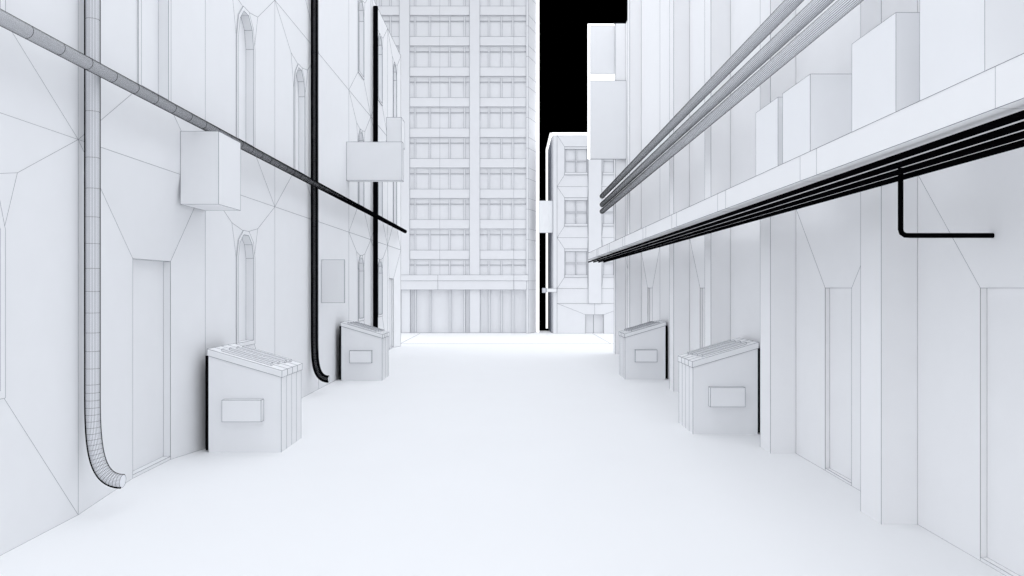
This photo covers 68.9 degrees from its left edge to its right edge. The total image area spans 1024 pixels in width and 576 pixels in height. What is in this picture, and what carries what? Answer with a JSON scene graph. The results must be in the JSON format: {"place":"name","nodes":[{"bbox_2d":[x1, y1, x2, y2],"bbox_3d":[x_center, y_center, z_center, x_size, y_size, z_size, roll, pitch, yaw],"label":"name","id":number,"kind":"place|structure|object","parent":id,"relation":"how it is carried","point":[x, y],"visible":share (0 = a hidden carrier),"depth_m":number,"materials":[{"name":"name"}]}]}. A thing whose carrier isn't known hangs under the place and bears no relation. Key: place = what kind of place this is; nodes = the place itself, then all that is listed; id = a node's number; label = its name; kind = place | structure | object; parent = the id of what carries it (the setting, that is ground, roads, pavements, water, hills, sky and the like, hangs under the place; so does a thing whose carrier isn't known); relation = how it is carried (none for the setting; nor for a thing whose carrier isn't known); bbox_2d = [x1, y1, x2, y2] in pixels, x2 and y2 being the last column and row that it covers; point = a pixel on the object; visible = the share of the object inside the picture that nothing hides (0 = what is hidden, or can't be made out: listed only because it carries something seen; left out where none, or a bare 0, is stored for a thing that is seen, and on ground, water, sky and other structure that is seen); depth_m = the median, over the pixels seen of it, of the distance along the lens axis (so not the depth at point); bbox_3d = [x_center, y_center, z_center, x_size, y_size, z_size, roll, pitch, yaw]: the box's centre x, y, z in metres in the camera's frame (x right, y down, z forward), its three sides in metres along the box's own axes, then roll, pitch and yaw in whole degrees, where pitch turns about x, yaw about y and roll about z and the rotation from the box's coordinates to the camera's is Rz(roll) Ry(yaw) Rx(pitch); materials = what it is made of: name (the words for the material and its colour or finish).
{"place":"outdoors","nodes":[
{"label":"outdoors","id":0,"kind":"place"},
{"bbox_2d":[0,0,400,555],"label":"apartment building","id":1,"kind":"structure","parent":0,"point":[184,288],"depth_m":9.31,"materials":[{"name":"white paint"}]},
{"bbox_2d":[0,203,5,398],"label":"window","id":2,"kind":"structure","parent":1,"relation":"in","point":[2,226],"depth_m":6.14,"materials":[{"name":"white paint"}]},
{"bbox_2d":[0,0,5,10],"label":"window","id":3,"kind":"structure","parent":1,"relation":"in","point":[2,2],"depth_m":6.16,"materials":[{"name":"white paint"}]},
{"bbox_2d":[84,0,125,488],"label":"drainpipe","id":4,"kind":"object","parent":1,"relation":"attached to","point":[105,473],"visible":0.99,"depth_m":7.25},
{"bbox_2d":[133,259,170,477],"bbox_3d":[-4.428,0.930,9.104,0.094,2.544,0.956,0,0,0],"label":"door","id":5,"kind":"structure","parent":1,"relation":"in","point":[151,278],"depth_m":9.24,"materials":[{"name":"white paint"}]},
{"bbox_2d":[137,0,170,100],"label":"window","id":6,"kind":"structure","parent":1,"relation":"in","point":[153,16],"depth_m":9.02,"materials":[{"name":"white paint"}]},
{"bbox_2d":[0,9,406,232],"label":"horizontal pipe","id":7,"kind":"object","parent":1,"relation":"attached to","point":[21,28],"visible":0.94,"depth_m":7.79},
{"bbox_2d":[180,131,240,210],"bbox_3d":[-3.962,-1.525,9.849,0.488,0.930,0.766,0,0,0],"label":"wall cabinet","id":8,"kind":"object","parent":1,"relation":"attached to","point":[210,170],"depth_m":9.47,"materials":[{"name":"white paint"}]},
{"bbox_2d":[236,230,254,345],"bbox_3d":[-4.255,0.005,11.780,0.131,1.814,0.804,0,0,0],"label":"window","id":9,"kind":"structure","parent":1,"relation":"in","point":[245,255],"depth_m":12.05,"materials":[{"name":"white paint"}]},
{"bbox_2d":[236,6,254,146],"bbox_3d":[-4.255,-3.315,11.780,0.131,2.174,0.804,0,0,0],"label":"window","id":10,"kind":"structure","parent":1,"relation":"in","point":[245,44],"depth_m":12.05,"materials":[{"name":"white paint"}]},
{"bbox_2d":[294,64,305,174],"bbox_3d":[-4.255,-3.315,14.780,0.132,2.176,0.805,0,0,0],"label":"window","id":11,"kind":"structure","parent":1,"relation":"in","point":[299,81],"depth_m":15.10,"materials":[{"name":"white paint"}]},
{"bbox_2d":[311,0,329,382],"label":"drainpipe","id":12,"kind":"object","parent":1,"relation":"attached to","point":[320,375],"visible":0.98,"depth_m":15.45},
{"bbox_2d":[321,260,344,302],"bbox_3d":[-3.952,-0.149,16.505,0.511,0.956,0.056,0,0,0],"label":"blank sign","id":13,"kind":"object","parent":1,"relation":"attached to","point":[332,281],"visible":1,"depth_m":16.48,"materials":[{"name":"white paint"}]},
{"bbox_2d":[358,255,363,320],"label":"window","id":14,"kind":"structure","parent":1,"relation":"in","point":[361,262],"depth_m":21.12,"materials":[{"name":"white paint"}]},
{"bbox_2d":[358,129,363,206],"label":"window","id":15,"kind":"structure","parent":1,"relation":"in","point":[360,139],"depth_m":21.12,"materials":[{"name":"white paint"}]},
{"bbox_2d":[358,0,363,79],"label":"window","id":16,"kind":"structure","parent":1,"relation":"in","point":[360,5],"depth_m":21.12,"materials":[{"name":"white paint"}]},
{"bbox_2d":[346,142,403,181],"bbox_3d":[-3.499,-3.225,19.100,1.418,0.983,0.267,0,0,0],"label":"blank sign","id":17,"kind":"object","parent":1,"relation":"attached to","point":[374,161],"visible":1,"depth_m":18.97,"materials":[{"name":"white paint"}]},
{"bbox_2d":[373,6,377,327],"bbox_3d":[-3.990,-3.252,22.460,0.382,10.443,0.125,0,0,0],"label":"drainpipe","id":18,"kind":"object","parent":1,"relation":"attached to","point":[375,184],"visible":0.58,"depth_m":22.41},
{"bbox_2d":[378,260,382,316],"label":"window","id":19,"kind":"structure","parent":1,"relation":"in","point":[380,271],"depth_m":24.11,"materials":[{"name":"white paint"}]},
{"bbox_2d":[378,182,382,216],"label":"window","id":20,"kind":"structure","parent":1,"relation":"in","point":[380,184],"depth_m":24.11,"materials":[{"name":"white paint"}]},
{"bbox_2d":[378,33,382,105],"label":"window","id":21,"kind":"structure","parent":1,"relation":"in","point":[380,52],"depth_m":24.11,"materials":[{"name":"white paint"}]},
{"bbox_2d":[389,279,393,349],"bbox_3d":[-4.427,0.930,27.104,0.100,2.550,0.963,0,0,0],"label":"door","id":22,"kind":"structure","parent":1,"relation":"in","point":[391,346],"depth_m":27.49,"materials":[{"name":"white paint"}]},
{"bbox_2d":[393,182,396,224],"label":"window","id":23,"kind":"structure","parent":1,"relation":"in","point":[394,183],"depth_m":27.11,"materials":[{"name":"white paint"}]},
{"bbox_2d":[393,62,396,116],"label":"window","id":24,"kind":"structure","parent":1,"relation":"in","point":[394,67],"depth_m":27.11,"materials":[{"name":"white paint"}]},
{"bbox_2d":[386,117,404,149],"bbox_3d":[-3.957,-5.255,25.410,0.504,0.940,0.789,0,0,0],"label":"wall cabinet","id":25,"kind":"object","parent":1,"relation":"attached to","point":[395,129],"depth_m":25.02,"materials":[{"name":"white paint"}]},
{"bbox_2d":[374,0,538,332],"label":"office tower","id":26,"kind":"structure","parent":0,"point":[470,183],"depth_m":36.33,"materials":[{"name":"white concrete"}]},
{"bbox_2d":[374,0,398,5],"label":"window","id":27,"kind":"structure","parent":26,"relation":"in","point":[378,2],"depth_m":36.33,"materials":[{"name":"white concrete"}]},
{"bbox_2d":[382,15,398,35],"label":"window","id":28,"kind":"structure","parent":26,"relation":"in","point":[392,22],"depth_m":36.33,"materials":[{"name":"white concrete"}]},
{"bbox_2d":[410,259,468,274],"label":"window","id":29,"kind":"structure","parent":26,"relation":"in","point":[417,266],"depth_m":36.33,"materials":[{"name":"white concrete"}]},
{"bbox_2d":[410,229,468,249],"bbox_3d":[-3.515,-2.358,36.310,2.904,1.038,0.048,0,0,0],"label":"window","id":30,"kind":"structure","parent":26,"relation":"in","point":[420,239],"depth_m":36.33,"materials":[{"name":"white concrete"}]},
{"bbox_2d":[410,198,468,219],"bbox_3d":[-3.515,-3.840,36.310,2.904,1.038,0.048,0,0,0],"label":"window","id":31,"kind":"structure","parent":26,"relation":"in","point":[420,208],"depth_m":36.33,"materials":[{"name":"white concrete"}]},
{"bbox_2d":[410,168,468,188],"bbox_3d":[-3.515,-5.322,36.310,2.904,1.038,0.048,0,0,0],"label":"window","id":32,"kind":"structure","parent":26,"relation":"in","point":[420,178],"depth_m":36.33,"materials":[{"name":"white concrete"}]},
{"bbox_2d":[410,137,468,157],"bbox_3d":[-3.515,-6.804,36.310,2.904,1.038,0.048,0,0,0],"label":"window","id":33,"kind":"structure","parent":26,"relation":"in","point":[429,147],"depth_m":36.33,"materials":[{"name":"white concrete"}]},
{"bbox_2d":[410,107,468,127],"bbox_3d":[-3.515,-8.286,36.310,2.904,1.038,0.048,0,0,0],"label":"window","id":34,"kind":"structure","parent":26,"relation":"in","point":[420,117],"depth_m":36.33,"materials":[{"name":"white concrete"}]},
{"bbox_2d":[410,76,468,96],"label":"window","id":35,"kind":"structure","parent":26,"relation":"in","point":[429,86],"depth_m":36.33,"materials":[{"name":"white concrete"}]},
{"bbox_2d":[410,46,468,66],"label":"window","id":36,"kind":"structure","parent":26,"relation":"in","point":[420,56],"depth_m":36.33,"materials":[{"name":"white concrete"}]},
{"bbox_2d":[410,15,468,35],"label":"window","id":37,"kind":"structure","parent":26,"relation":"in","point":[429,25],"depth_m":36.33,"materials":[{"name":"white concrete"}]},
{"bbox_2d":[410,0,468,5],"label":"window","id":38,"kind":"structure","parent":26,"relation":"in","point":[412,2],"depth_m":36.33,"materials":[{"name":"white concrete"}]},
{"bbox_2d":[480,259,525,274],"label":"window","id":39,"kind":"structure","parent":26,"relation":"in","point":[487,266],"depth_m":36.33,"materials":[{"name":"white concrete"}]},
{"bbox_2d":[480,229,525,249],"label":"window","id":40,"kind":"structure","parent":26,"relation":"in","point":[490,239],"depth_m":36.33,"materials":[{"name":"white concrete"}]},
{"bbox_2d":[480,198,525,219],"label":"window","id":41,"kind":"structure","parent":26,"relation":"in","point":[490,208],"depth_m":36.33,"materials":[{"name":"white concrete"}]},
{"bbox_2d":[480,168,525,188],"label":"window","id":42,"kind":"structure","parent":26,"relation":"in","point":[490,178],"depth_m":36.33,"materials":[{"name":"white concrete"}]},
{"bbox_2d":[480,137,525,157],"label":"window","id":43,"kind":"structure","parent":26,"relation":"in","point":[501,147],"depth_m":36.33,"materials":[{"name":"white concrete"}]},
{"bbox_2d":[480,107,525,127],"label":"window","id":44,"kind":"structure","parent":26,"relation":"in","point":[490,117],"depth_m":36.33,"materials":[{"name":"white concrete"}]},
{"bbox_2d":[480,76,525,96],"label":"window","id":45,"kind":"structure","parent":26,"relation":"in","point":[501,86],"depth_m":36.33,"materials":[{"name":"white concrete"}]},
{"bbox_2d":[480,46,525,66],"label":"window","id":46,"kind":"structure","parent":26,"relation":"in","point":[490,56],"depth_m":36.33,"materials":[{"name":"white concrete"}]},
{"bbox_2d":[480,15,525,35],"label":"window","id":47,"kind":"structure","parent":26,"relation":"in","point":[501,25],"depth_m":36.33,"materials":[{"name":"white concrete"}]},
{"bbox_2d":[480,0,525,5],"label":"window","id":48,"kind":"structure","parent":26,"relation":"in","point":[482,2],"depth_m":36.33,"materials":[{"name":"white concrete"}]},
{"bbox_2d":[0,344,1004,575],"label":"alley floor","id":49,"kind":"structure","parent":0,"point":[504,460],"depth_m":7.80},
{"bbox_2d":[206,343,301,451],"bbox_3d":[-3.596,1.506,10.424,1.040,1.388,1.071,0,0,0],"label":"dumpster","id":50,"kind":"object","parent":49,"relation":"on","point":[253,399],"visible":1,"depth_m":10.00,"materials":[{"name":"white paint"}]},
{"bbox_2d":[339,320,388,379],"bbox_3d":[-3.595,1.506,18.194,1.042,1.389,1.074,0,0,0],"label":"dumpster","id":51,"kind":"object","parent":49,"relation":"on","point":[363,351],"visible":1,"depth_m":17.77,"materials":[{"name":"white paint"}]},
{"bbox_2d":[619,320,666,378],"bbox_3d":[3.229,1.506,18.424,1.042,1.389,1.074,0,0,0],"label":"dumpster","id":52,"kind":"object","parent":49,"relation":"on","point":[643,351],"visible":1,"depth_m":18.00,"materials":[{"name":"white paint"}]},
{"bbox_2d":[678,338,759,433],"bbox_3d":[3.230,1.506,11.664,1.040,1.388,1.071,0,0,0],"label":"dumpster","id":53,"kind":"object","parent":49,"relation":"on","point":[719,388],"visible":0.99,"depth_m":11.24,"materials":[{"name":"white paint"}]},
{"bbox_2d":[588,0,1023,575],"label":"warehouse building","id":54,"kind":"structure","parent":49,"relation":"on","point":[890,374],"depth_m":7.39,"materials":[{"name":"white paint"}]},
{"bbox_2d":[588,24,613,79],"bbox_3d":[2.990,-7.900,25.075,0.899,1.940,0.059,0,0,0],"label":"blank sign","id":55,"kind":"object","parent":54,"relation":"attached to","point":[600,51],"visible":0.94,"depth_m":25.05,"materials":[{"name":"white paint"}]},
{"bbox_2d":[588,77,625,158],"bbox_3d":[3.139,-5.618,24.680,1.278,2.725,0.049,0,0,0],"label":"blank sign","id":56,"kind":"object","parent":54,"relation":"attached to","point":[606,119],"visible":1,"depth_m":24.66,"materials":[{"name":"white paint"}]},
{"bbox_2d":[648,288,651,321],"bbox_3d":[3.803,1.100,20.420,0.062,2.208,0.708,0,0,0],"label":"door","id":57,"kind":"structure","parent":54,"relation":"in","point":[649,289],"depth_m":20.77,"materials":[{"name":"white paint"}]},
{"bbox_2d":[600,0,803,198],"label":"pipe","id":58,"kind":"object","parent":54,"relation":"attached to","point":[780,14],"visible":1,"depth_m":10.73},
{"bbox_2d":[700,288,704,347],"bbox_3d":[3.803,1.100,14.640,0.060,2.206,0.705,0,0,0],"label":"door","id":59,"kind":"structure","parent":54,"relation":"in","point":[702,290],"depth_m":14.99,"materials":[{"name":"white paint"}]},
{"bbox_2d":[600,0,833,206],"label":"pipe","id":60,"kind":"object","parent":54,"relation":"attached to","point":[808,13],"visible":1,"depth_m":9.82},
{"bbox_2d":[600,0,863,213],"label":"pipe","id":61,"kind":"object","parent":54,"relation":"attached to","point":[831,16],"visible":1,"depth_m":9.06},
{"bbox_2d":[756,97,781,175],"bbox_3d":[3.167,-1.631,8.510,0.537,0.904,0.743,0,0,0],"label":"equipment box","id":62,"kind":"object","parent":54,"relation":"on","point":[769,136],"visible":0.29,"depth_m":8.41,"materials":[{"name":"white paint"}]},
{"bbox_2d":[588,110,1023,262],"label":"conduit","id":63,"kind":"object","parent":54,"relation":"attached to","point":[1000,122],"visible":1,"depth_m":5.44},
{"bbox_2d":[593,121,1023,262],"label":"conduit","id":64,"kind":"object","parent":54,"relation":"attached to","point":[1007,130],"visible":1,"depth_m":5.79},
{"bbox_2d":[598,131,1023,262],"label":"conduit","id":65,"kind":"object","parent":54,"relation":"attached to","point":[977,148],"visible":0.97,"depth_m":6.14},
{"bbox_2d":[603,139,1023,262],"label":"conduit","id":66,"kind":"object","parent":54,"relation":"attached to","point":[986,153],"visible":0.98,"depth_m":6.54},
{"bbox_2d":[782,74,851,163],"bbox_3d":[3.167,-1.631,7.630,0.536,0.904,0.743,0,0,0],"label":"equipment box","id":67,"kind":"object","parent":54,"relation":"on","point":[816,110],"visible":0.5,"depth_m":7.26,"materials":[{"name":"white paint"}]},
{"bbox_2d":[825,288,851,485],"bbox_3d":[3.803,1.100,8.650,0.057,2.203,0.703,0,0,0],"label":"door","id":68,"kind":"structure","parent":54,"relation":"in","point":[837,300],"depth_m":8.76,"materials":[{"name":"white paint"}]},
{"bbox_2d":[852,12,919,131],"bbox_3d":[3.167,-1.631,6.005,0.536,0.903,0.732,0,0,0],"label":"equipment box","id":69,"kind":"object","parent":54,"relation":"on","point":[886,67],"visible":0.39,"depth_m":5.78,"materials":[{"name":"white paint"}]},
{"bbox_2d":[898,168,994,237],"bbox_3d":[3.402,-0.667,5.860,0.745,0.549,0.040,0,0,0],"label":"bent conduit","id":70,"kind":"object","parent":54,"relation":"attached to","point":[902,233],"visible":0.89,"depth_m":5.84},
{"bbox_2d":[920,0,1023,99],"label":"equipment box","id":71,"kind":"object","parent":54,"relation":"on","point":[961,40],"visible":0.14,"depth_m":4.79,"materials":[{"name":"white paint"}]},
{"bbox_2d":[980,288,1023,575],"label":"door","id":72,"kind":"structure","parent":54,"relation":"in","point":[1002,309],"depth_m":5.83,"materials":[{"name":"white paint"}]},
{"bbox_2d":[401,331,613,343],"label":"road","id":73,"kind":"structure","parent":0,"point":[544,337],"depth_m":32.59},
{"bbox_2d":[546,132,613,332],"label":"corner building","id":74,"kind":"structure","parent":0,"point":[578,183],"depth_m":36.24,"materials":[{"name":"white concrete"}]},
{"bbox_2d":[539,201,552,232],"bbox_3d":[1.651,-3.473,36.410,0.685,1.578,0.070,0,0,0],"label":"blank sign","id":75,"kind":"object","parent":74,"relation":"attached to","point":[545,216],"visible":1,"depth_m":36.38,"materials":[{"name":"white paint"}]},
{"bbox_2d":[542,288,556,292],"bbox_3d":[1.811,0.115,36.150,0.719,0.240,0.220,0,0,0],"label":"wall lamp","id":76,"kind":"object","parent":74,"relation":"attached to","point":[545,290],"visible":1,"depth_m":36.08,"materials":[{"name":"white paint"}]},
{"bbox_2d":[564,147,587,174],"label":"window","id":77,"kind":"structure","parent":74,"relation":"in","point":[576,158],"depth_m":36.34,"materials":[{"name":"white concrete"}]},
{"bbox_2d":[564,198,587,225],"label":"window","id":78,"kind":"structure","parent":74,"relation":"in","point":[576,209],"depth_m":36.34,"materials":[{"name":"white concrete"}]},
{"bbox_2d":[564,249,587,276],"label":"window","id":79,"kind":"structure","parent":74,"relation":"in","point":[576,260],"depth_m":36.34,"materials":[{"name":"white concrete"}]},
{"bbox_2d":[586,315,592,332],"bbox_3d":[3.770,1.747,36.340,0.406,0.915,0.210,0,0,0],"label":"door","id":80,"kind":"structure","parent":74,"relation":"in","point":[589,318],"depth_m":36.44,"materials":[{"name":"white concrete"}]},
{"bbox_2d":[593,315,603,332],"bbox_3d":[4.215,1.747,36.340,0.483,0.915,0.210,0,0,0],"label":"door","id":81,"kind":"structure","parent":74,"relation":"in","point":[598,320],"depth_m":36.44,"materials":[{"name":"white concrete"}]},
{"bbox_2d":[603,159,613,174],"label":"window","id":82,"kind":"structure","parent":74,"relation":"in","point":[608,164],"depth_m":36.34,"materials":[{"name":"white concrete"}]},
{"bbox_2d":[603,198,613,225],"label":"window","id":83,"kind":"structure","parent":74,"relation":"in","point":[608,217],"depth_m":36.34,"materials":[{"name":"white concrete"}]},
{"bbox_2d":[603,260,613,276],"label":"window","id":84,"kind":"structure","parent":74,"relation":"in","point":[608,267],"depth_m":36.34,"materials":[{"name":"white concrete"}]},
{"bbox_2d":[539,0,626,330],"label":"sky","id":85,"kind":"structure","parent":0,"point":[563,24],"materials":[{"name":"black"}]}
]}

